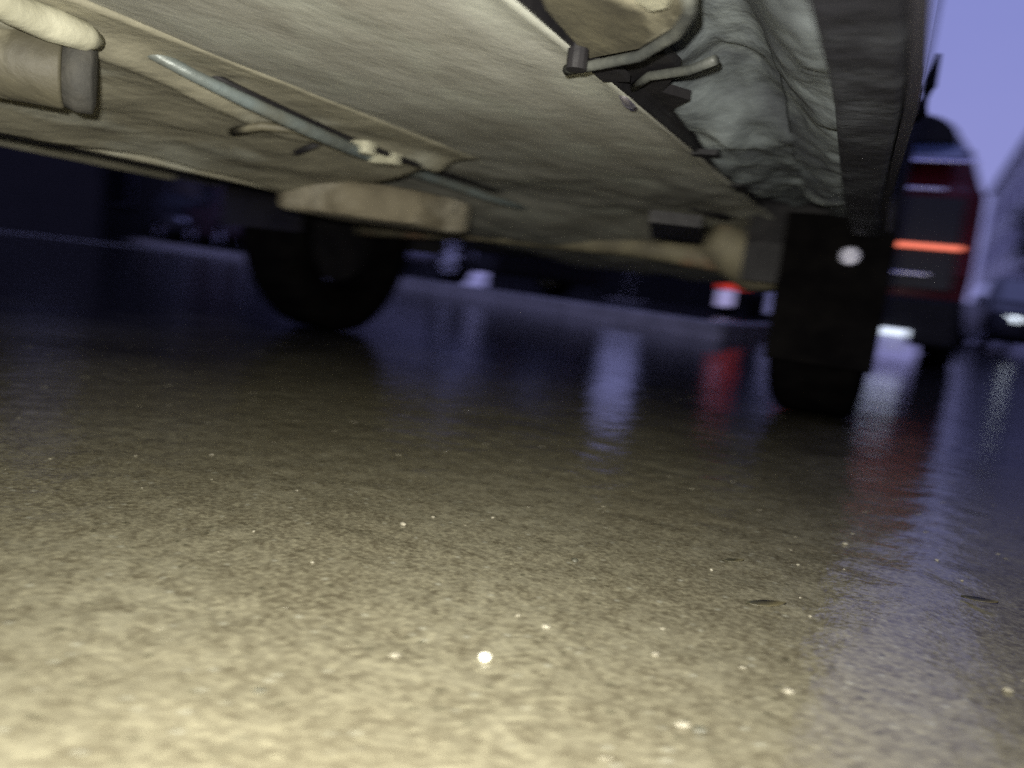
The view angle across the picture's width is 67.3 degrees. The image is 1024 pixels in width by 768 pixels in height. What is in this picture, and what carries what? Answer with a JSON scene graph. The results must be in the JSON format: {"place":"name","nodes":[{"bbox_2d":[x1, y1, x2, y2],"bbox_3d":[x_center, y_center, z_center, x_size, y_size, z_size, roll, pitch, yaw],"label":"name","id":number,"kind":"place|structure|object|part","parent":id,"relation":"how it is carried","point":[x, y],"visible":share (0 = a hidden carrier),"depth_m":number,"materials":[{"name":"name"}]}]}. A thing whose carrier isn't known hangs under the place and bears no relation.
{"place":"outdoors","nodes":[
{"label":"outdoors","id":0,"kind":"place"},
{"bbox_2d":[0,146,108,238],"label":"garden wall","id":1,"kind":"structure","parent":0,"point":[44,193],"depth_m":19.84,"materials":[{"name":"brick"}]},
{"bbox_2d":[240,226,243,251],"bbox_3d":[-3.590,-2.924,14.043,1.920,1.450,4.047,1,10,-37],"label":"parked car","id":2,"kind":"object","parent":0,"point":[241,236],"visible":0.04,"depth_m":14.94,"materials":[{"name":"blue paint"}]},
{"bbox_2d":[171,242,770,322],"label":"pavement","id":3,"kind":"structure","parent":0,"point":[661,308],"depth_m":10.62,"materials":[{"name":"grey concrete"}]},
{"bbox_2d":[146,190,215,244],"bbox_3d":[-9.210,-4.631,21.510,1.920,1.450,3.947,1,10,-37],"label":"parked car","id":4,"kind":"object","parent":3,"relation":"on","point":[166,213],"visible":0.35,"depth_m":20.48,"materials":[{"name":"black paint"}]},
{"bbox_3d":[-10.107,-5.150,21.522,0.188,0.410,1.140,1,10,-37],"label":"window","id":5,"kind":"part","parent":4,"relation":"part of","materials":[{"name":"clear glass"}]},
{"bbox_3d":[-9.557,-4.983,20.791,0.188,0.410,0.600,1,10,-37],"label":"window","id":6,"kind":"part","parent":4,"relation":"part of","materials":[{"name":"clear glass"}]},
{"bbox_2d":[187,186,241,250],"bbox_3d":[-6.016,-3.661,17.266,1.920,1.450,3.847,1,10,-37],"label":"parked car","id":7,"kind":"object","parent":3,"relation":"on","point":[204,217],"visible":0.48,"depth_m":16.67,"materials":[{"name":"paint"}]},
{"bbox_3d":[-6.898,-4.175,17.258,0.188,0.410,1.090,1,10,-37],"label":"window","id":8,"kind":"part","parent":7,"relation":"part of","materials":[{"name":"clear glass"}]},
{"bbox_3d":[-6.377,-4.017,16.567,0.188,0.410,0.550,1,10,-37],"label":"window","id":9,"kind":"part","parent":7,"relation":"part of","materials":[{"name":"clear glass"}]},
{"bbox_2d":[105,168,436,274],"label":"town house","id":10,"kind":"structure","parent":3,"relation":"on","point":[130,195],"depth_m":21.49,"materials":[{"name":"brick"}]},
{"bbox_2d":[107,168,134,206],"bbox_3d":[-10.959,-5.806,21.473,0.858,1.600,0.095,8,8,6],"label":"window","id":11,"kind":"structure","parent":10,"relation":"in","point":[120,191],"depth_m":21.46,"materials":[{"name":"black glass"}]},
{"bbox_2d":[170,179,200,199],"bbox_3d":[-9.036,-5.543,21.275,0.858,1.600,0.095,8,8,6],"label":"window","id":12,"kind":"structure","parent":10,"relation":"in","point":[192,189],"depth_m":21.24,"materials":[{"name":"black glass"}]},
{"bbox_2d":[233,242,242,250],"bbox_3d":[-7.127,-4.584,21.181,1.000,2.080,0.080,8,8,6],"label":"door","id":13,"kind":"structure","parent":10,"relation":"in","point":[236,246],"depth_m":21.29,"materials":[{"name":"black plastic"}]},
{"bbox_2d":[407,240,604,296],"bbox_3d":[-0.704,-2.025,10.043,1.920,1.450,4.087,1,10,-37],"label":"parked car","id":14,"kind":"object","parent":3,"relation":"on","point":[458,262],"visible":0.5,"depth_m":8.55,"materials":[{"name":"paint"}]},
{"bbox_2d":[486,273,600,294],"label":"town house","id":15,"kind":"structure","parent":3,"relation":"on","point":[525,282],"depth_m":18.66,"materials":[{"name":"brick"}]},
{"bbox_2d":[571,284,593,294],"bbox_3d":[1.559,-3.125,18.297,1.000,2.080,0.080,9,8,11],"label":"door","id":16,"kind":"structure","parent":15,"relation":"in","point":[584,289],"depth_m":18.32,"materials":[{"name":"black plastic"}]},
{"bbox_2d":[595,270,697,306],"bbox_3d":[3.147,-2.518,17.774,2.316,1.250,0.100,7,8,0],"label":"garden fence","id":17,"kind":"object","parent":3,"relation":"on","point":[669,290],"visible":0.45,"depth_m":17.80,"materials":[{"name":"black plastic"}]},
{"bbox_2d":[717,283,773,317],"bbox_3d":[4.047,-1.564,11.016,1.484,1.430,3.660,11,9,26],"label":"parked car","id":18,"kind":"object","parent":3,"relation":"on","point":[730,296],"visible":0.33,"depth_m":9.70,"materials":[{"name":"black paint"}]},
{"bbox_2d":[0,226,1023,767],"bbox_3d":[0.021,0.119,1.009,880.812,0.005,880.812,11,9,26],"label":"ground","id":19,"kind":"structure","parent":0,"point":[134,514],"depth_m":0.75,"materials":[{"name":"grey asphalt"}]},
{"bbox_2d":[3,231,213,255],"bbox_3d":[-7.054,-2.537,14.105,5.598,0.005,0.160,3,9,-25],"label":"road line","id":20,"kind":"object","parent":19,"relation":"on","point":[107,243],"visible":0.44,"depth_m":13.90,"materials":[{"name":"paint"}]},
{"bbox_2d":[255,686,264,693],"bbox_3d":[-0.145,0.176,0.443,0.006,0.004,0.006,10,8,18],"label":"pebble","id":21,"kind":"object","parent":19,"relation":"on","point":[260,690],"visible":1,"depth_m":0.44,"materials":[{"name":"beige stone"}]},
{"bbox_2d":[391,652,399,657],"bbox_3d":[-0.076,0.177,0.501,0.006,0.003,0.006,9,8,13],"label":"pebble","id":22,"kind":"object","parent":19,"relation":"on","point":[395,655],"visible":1,"depth_m":0.50,"materials":[{"name":"beige stone"}]},
{"bbox_2d":[127,236,725,340],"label":"kerb","id":23,"kind":"structure","parent":19,"relation":"on","point":[697,328],"depth_m":6.72,"materials":[{"name":"concrete"}]},
{"bbox_2d":[0,0,941,418],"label":"parked van","id":24,"kind":"object","parent":19,"relation":"on","point":[356,152],"visible":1,"depth_m":1.02,"materials":[{"name":"grey paint"}]},
{"bbox_2d":[480,651,489,662],"bbox_3d":[-0.018,0.182,0.511,0.007,0.007,0.009,5,8,-18],"label":"pebble","id":25,"kind":"object","parent":19,"relation":"on","point":[484,656],"visible":1,"depth_m":0.51,"materials":[{"name":"white stone"}]},
{"bbox_2d":[18,332,1023,760],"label":"grit","id":26,"kind":"object","parent":19,"relation":"on","point":[602,506],"visible":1,"depth_m":0.87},
{"bbox_2d":[542,623,549,628],"bbox_3d":[0.025,0.180,0.571,0.006,0.004,0.006,6,8,-10],"label":"pebble","id":27,"kind":"object","parent":19,"relation":"on","point":[545,626],"visible":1,"depth_m":0.57,"materials":[{"name":"beige stone"}]},
{"bbox_2d":[652,651,657,656],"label":"pebble","id":28,"kind":"object","parent":19,"relation":"on","point":[654,653],"visible":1,"depth_m":0.54,"materials":[{"name":"beige stone"}]},
{"bbox_2d":[676,720,689,728],"bbox_3d":[0.102,0.204,0.460,0.008,0.004,0.007,5,8,-16],"label":"pebble","id":29,"kind":"object","parent":19,"relation":"on","point":[682,724],"visible":1,"depth_m":0.46,"materials":[{"name":"white stone"}]},
{"bbox_2d":[693,725,705,734],"bbox_3d":[0.112,0.206,0.457,0.008,0.005,0.007,8,8,10],"label":"pebble","id":30,"kind":"object","parent":19,"relation":"on","point":[699,729],"visible":1,"depth_m":0.46,"materials":[{"name":"grey stone"}]},
{"bbox_2d":[722,558,743,561],"bbox_3d":[0.218,0.173,0.758,0.020,0.006,0.006,9,8,11],"label":"dead leaf","id":31,"kind":"object","parent":19,"relation":"on","point":[732,560],"visible":1,"depth_m":0.76,"materials":[{"name":"plant"}]},
{"bbox_2d":[717,321,768,340],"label":"kerb","id":32,"kind":"structure","parent":19,"relation":"on","point":[733,331],"depth_m":6.10,"materials":[{"name":"concrete"}]},
{"bbox_2d":[745,600,785,606],"bbox_3d":[0.216,0.186,0.655,0.034,0.006,0.011,7,8,0],"label":"dead leaf","id":33,"kind":"object","parent":19,"relation":"on","point":[767,603],"visible":1,"depth_m":0.66,"materials":[{"name":"brown plant"}]},
{"bbox_2d":[783,687,792,694],"bbox_3d":[0.185,0.206,0.516,0.007,0.004,0.007,3,9,-29],"label":"pebble","id":34,"kind":"object","parent":19,"relation":"on","point":[787,690],"visible":1,"depth_m":0.51,"materials":[{"name":"white stone"}]},
{"bbox_2d":[877,114,985,367],"bbox_3d":[3.387,-1.095,6.789,1.045,1.734,3.715,11,9,26],"label":"red car","id":35,"kind":"object","parent":19,"relation":"on","point":[932,269],"visible":0.48,"depth_m":5.13,"materials":[{"name":"paint"}]},
{"bbox_3d":[2.726,-1.618,5.240,0.697,0.168,0.196,11,9,26],"label":"rear window","id":36,"kind":"part","parent":35,"relation":"part of","materials":[{"name":"grey glass"}]},
{"bbox_3d":[3.496,-1.521,5.869,0.161,0.343,1.000,11,9,26],"label":"window","id":37,"kind":"part","parent":35,"relation":"part of","materials":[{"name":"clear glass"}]},
{"bbox_2d":[961,595,997,602],"bbox_3d":[0.441,0.203,0.726,0.030,0.006,0.010,12,9,34],"label":"dead leaf","id":38,"kind":"object","parent":19,"relation":"on","point":[979,599],"visible":1,"depth_m":0.73,"materials":[{"name":"brown plant"}]},
{"bbox_2d":[957,277,1023,350],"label":"distant car","id":39,"kind":"object","parent":19,"relation":"on","point":[994,309],"visible":0.93,"depth_m":14.11,"materials":[{"name":"black paint"}]},
{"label":"window","id":40,"kind":"part","parent":39,"relation":"part of","materials":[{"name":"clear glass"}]},
{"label":"window","id":41,"kind":"part","parent":39,"relation":"part of","materials":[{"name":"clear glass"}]},
{"bbox_2d":[970,140,1023,346],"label":"apartment block","id":42,"kind":"structure","parent":19,"relation":"on","point":[995,261],"depth_m":56.27,"materials":[{"name":"tile"}]},
{"bbox_2d":[973,272,978,290],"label":"window","id":43,"kind":"structure","parent":42,"relation":"in","point":[976,276],"depth_m":69.40,"materials":[{"name":"glass"}]},
{"bbox_2d":[977,269,982,288],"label":"window","id":44,"kind":"structure","parent":42,"relation":"in","point":[980,275],"depth_m":65.76,"materials":[{"name":"blue glass"}]},
{"bbox_2d":[980,235,985,254],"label":"window","id":45,"kind":"structure","parent":42,"relation":"in","point":[984,237],"depth_m":69.02,"materials":[{"name":"glass"}]},
{"bbox_2d":[982,265,987,282],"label":"window","id":46,"kind":"structure","parent":42,"relation":"in","point":[985,270],"depth_m":61.99,"materials":[{"name":"glass"}]},
{"bbox_2d":[984,230,990,250],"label":"window","id":47,"kind":"structure","parent":42,"relation":"in","point":[988,235],"depth_m":65.25,"materials":[{"name":"glass"}]},
{"bbox_2d":[987,261,993,280],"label":"window","id":48,"kind":"structure","parent":42,"relation":"in","point":[991,264],"depth_m":58.32,"materials":[{"name":"blue glass"}]},
{"bbox_2d":[987,197,993,218],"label":"window","id":49,"kind":"structure","parent":42,"relation":"in","point":[991,202],"depth_m":68.55,"materials":[{"name":"blue glass"}]},
{"bbox_2d":[989,224,996,246],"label":"window","id":50,"kind":"structure","parent":42,"relation":"in","point":[994,227],"depth_m":61.56,"materials":[{"name":"blue glass"}]},
{"bbox_2d":[992,190,998,212],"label":"window","id":51,"kind":"structure","parent":42,"relation":"in","point":[996,196],"depth_m":64.91,"materials":[{"name":"blue glass"}]},
{"bbox_2d":[992,257,999,278],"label":"window","id":52,"kind":"structure","parent":42,"relation":"in","point":[998,259],"depth_m":54.58,"materials":[{"name":"blue glass"}]},
{"bbox_2d":[995,217,1002,241],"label":"window","id":53,"kind":"structure","parent":42,"relation":"in","point":[1000,221],"depth_m":57.85,"materials":[{"name":"blue glass"}]},
{"bbox_2d":[998,181,1004,205],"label":"window","id":54,"kind":"structure","parent":42,"relation":"in","point":[1002,187],"depth_m":61.17,"materials":[{"name":"glass"}]},
{"bbox_2d":[999,252,1007,277],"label":"window","id":55,"kind":"structure","parent":42,"relation":"in","point":[1004,257],"depth_m":50.88,"materials":[{"name":"blue glass"}]},
{"bbox_2d":[1001,209,1009,235],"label":"window","id":56,"kind":"structure","parent":42,"relation":"in","point":[1006,217],"depth_m":54.17,"materials":[{"name":"blue glass"}]},
{"bbox_2d":[1004,172,1011,197],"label":"window","id":57,"kind":"structure","parent":42,"relation":"in","point":[1009,177],"depth_m":57.45,"materials":[{"name":"blue glass"}]},
{"bbox_2d":[1006,247,1015,274],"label":"window","id":58,"kind":"structure","parent":42,"relation":"in","point":[1009,267],"depth_m":47.34,"materials":[{"name":"glass"}]},
{"bbox_2d":[1009,201,1017,228],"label":"window","id":59,"kind":"structure","parent":42,"relation":"in","point":[1013,215],"depth_m":50.54,"materials":[{"name":"glass"}]},
{"bbox_2d":[1011,161,1019,189],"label":"window","id":60,"kind":"structure","parent":42,"relation":"in","point":[1017,165],"depth_m":53.74,"materials":[{"name":"blue glass"}]},
{"bbox_2d":[1015,249,1023,269],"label":"window","id":61,"kind":"structure","parent":42,"relation":"in","point":[1017,267],"depth_m":43.73,"materials":[{"name":"glass"}]},
{"bbox_2d":[1017,194,1023,221],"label":"window","id":62,"kind":"structure","parent":42,"relation":"in","point":[1022,199],"depth_m":47.10,"materials":[{"name":"blue glass"}]},
{"bbox_2d":[1019,155,1023,179],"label":"window","id":63,"kind":"structure","parent":42,"relation":"in","point":[1022,166],"depth_m":50.53,"materials":[{"name":"glass"}]},
{"bbox_2d":[1003,686,1013,693],"bbox_3d":[0.358,0.221,0.555,0.007,0.005,0.007,1,10,-39],"label":"pebble","id":64,"kind":"object","parent":19,"relation":"on","point":[1006,689],"visible":1,"depth_m":0.55,"materials":[{"name":"beige stone"}]},
{"bbox_2d":[1000,197,1023,345],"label":"street tree","id":65,"kind":"object","parent":19,"relation":"on","point":[1021,248],"visible":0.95,"depth_m":39.10,"materials":[{"name":"green plant"}]},
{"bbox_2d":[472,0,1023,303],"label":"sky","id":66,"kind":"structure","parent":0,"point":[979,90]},
{"bbox_2d":[658,0,938,315],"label":"town house","id":67,"kind":"structure","parent":0,"point":[706,295],"depth_m":18.84,"materials":[{"name":"brick"}]},
{"bbox_2d":[1000,342,1010,347],"bbox_3d":[16.393,-2.091,26.692,1.920,1.480,4.047,12,9,34],"label":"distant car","id":68,"kind":"object","parent":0,"point":[1003,344],"visible":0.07,"depth_m":25.22,"materials":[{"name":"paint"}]}
]}

